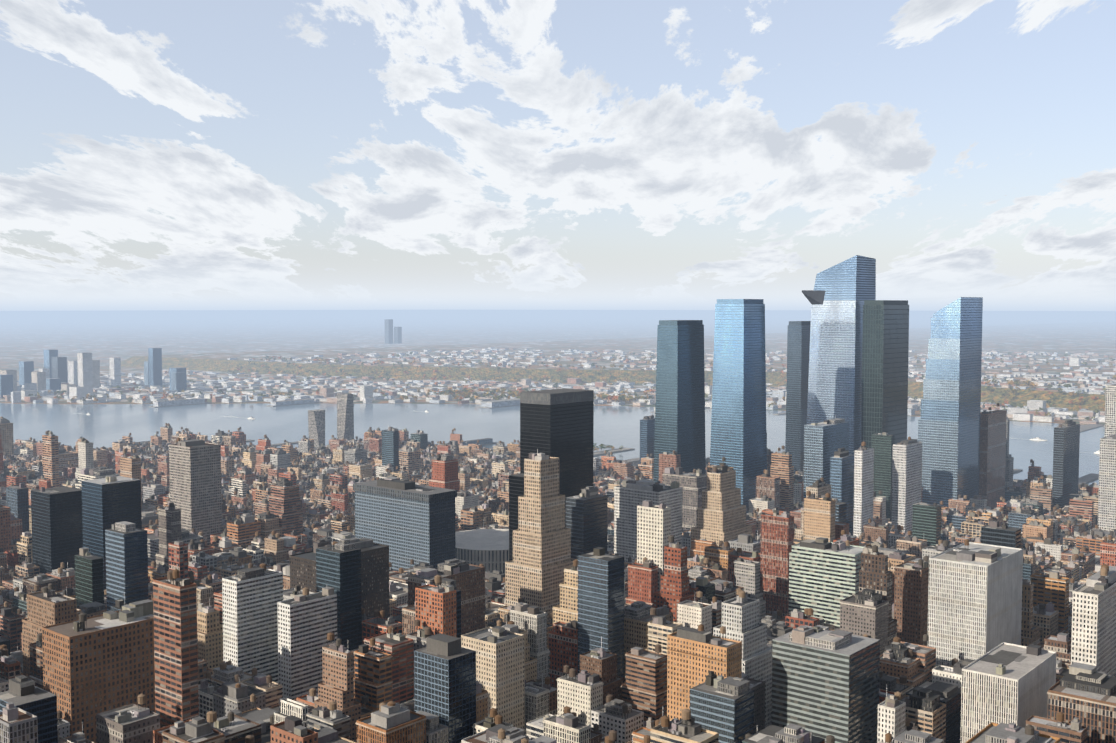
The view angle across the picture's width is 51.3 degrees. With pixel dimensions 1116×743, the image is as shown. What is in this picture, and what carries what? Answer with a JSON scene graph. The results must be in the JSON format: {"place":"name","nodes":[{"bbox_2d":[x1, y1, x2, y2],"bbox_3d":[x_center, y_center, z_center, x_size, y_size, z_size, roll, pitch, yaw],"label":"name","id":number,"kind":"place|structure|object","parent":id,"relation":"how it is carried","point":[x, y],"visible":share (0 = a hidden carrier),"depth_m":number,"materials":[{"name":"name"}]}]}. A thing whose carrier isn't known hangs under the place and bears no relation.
{"place":"outdoors","nodes":[
{"label":"outdoors","id":0,"kind":"place"},
{"bbox_2d":[293,448,639,465],"bbox_3d":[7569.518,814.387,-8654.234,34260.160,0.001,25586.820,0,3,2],"label":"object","id":1,"kind":"structure","parent":0,"point":[635,463],"depth_m":2447.57,"materials":[{"name":"concrete"}]},
{"bbox_2d":[455,529,508,572],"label":"round arena","id":2,"kind":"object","parent":1,"relation":"on","point":[488,549],"visible":0.35,"depth_m":1393.23},
{"bbox_2d":[0,416,1115,742],"bbox_3d":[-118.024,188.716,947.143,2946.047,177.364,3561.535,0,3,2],"label":"city blocks","id":3,"kind":"structure","parent":1,"relation":"on","point":[404,672],"depth_m":998.04,"materials":[{"name":"brown brick"}]},
{"bbox_2d":[22,255,1115,742],"bbox_3d":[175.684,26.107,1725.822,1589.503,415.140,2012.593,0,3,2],"label":"skyscrapers","id":4,"kind":"structure","parent":1,"relation":"on","point":[846,387],"depth_m":1189.97,"materials":[{"name":"glass"}]},
{"bbox_2d":[802,290,825,304],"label":"deck edge","id":5,"kind":"structure","parent":4,"relation":"on","point":[814,297],"depth_m":1960.14,"materials":[{"name":"grey metal"}]},
{"bbox_2d":[0,403,1104,485],"bbox_3d":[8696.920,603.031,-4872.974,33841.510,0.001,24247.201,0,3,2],"label":"river","id":6,"kind":"structure","parent":0,"point":[108,425],"depth_m":3257.06,"materials":[{"name":"grey liquid"}]},
{"bbox_2d":[75,411,1085,452],"bbox_3d":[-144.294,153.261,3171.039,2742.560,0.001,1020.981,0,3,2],"label":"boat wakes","id":7,"kind":"object","parent":6,"relation":"on","point":[421,411],"visible":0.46,"depth_m":3493.53,"materials":[{"name":"white liquid"}]},
{"bbox_2d":[86,410,1099,453],"bbox_3d":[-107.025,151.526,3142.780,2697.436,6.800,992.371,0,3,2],"label":"boats","id":8,"kind":"object","parent":6,"relation":"on","point":[1036,438],"visible":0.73,"depth_m":2873.49,"materials":[{"name":"white"}]},
{"bbox_2d":[0,310,1115,424],"bbox_3d":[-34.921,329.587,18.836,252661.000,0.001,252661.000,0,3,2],"label":"ground","id":9,"kind":"structure","parent":0,"point":[103,337],"depth_m":16716.60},
{"bbox_2d":[0,319,1115,423],"bbox_3d":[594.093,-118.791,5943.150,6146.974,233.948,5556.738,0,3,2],"label":"distant buildings","id":10,"kind":"structure","parent":9,"relation":"on","point":[80,377],"depth_m":4642.75,"materials":[{"name":"grey concrete"}]},
{"bbox_2d":[28,351,1115,451],"bbox_3d":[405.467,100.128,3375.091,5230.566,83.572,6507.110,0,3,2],"label":"trees","id":11,"kind":"object","parent":9,"relation":"on","point":[466,393],"visible":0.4,"depth_m":4261.75,"materials":[{"name":"green plant"}]},
{"bbox_2d":[111,398,1104,484],"bbox_3d":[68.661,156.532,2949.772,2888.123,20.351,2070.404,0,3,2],"label":"piers","id":12,"kind":"structure","parent":9,"relation":"on","point":[1088,478],"depth_m":3796.64,"materials":[{"name":"grey concrete"}]},
{"bbox_2d":[0,0,1115,310],"label":"sky","id":13,"kind":"structure","parent":0,"point":[155,154],"materials":[{"name":"blue"}]},
{"bbox_2d":[145,321,1115,394],"bbox_3d":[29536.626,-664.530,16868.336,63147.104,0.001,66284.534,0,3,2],"label":"palisades plateau ground","id":14,"kind":"structure","parent":0,"point":[1061,339],"depth_m":7360.78,"materials":[{"name":"green plant"}]},
{"bbox_2d":[121,356,1105,410],"bbox_3d":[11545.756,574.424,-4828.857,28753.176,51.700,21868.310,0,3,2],"label":"palisades tree slope","id":15,"kind":"structure","parent":14,"relation":"on","point":[1024,396],"depth_m":5198.31,"materials":[{"name":"green plant"}]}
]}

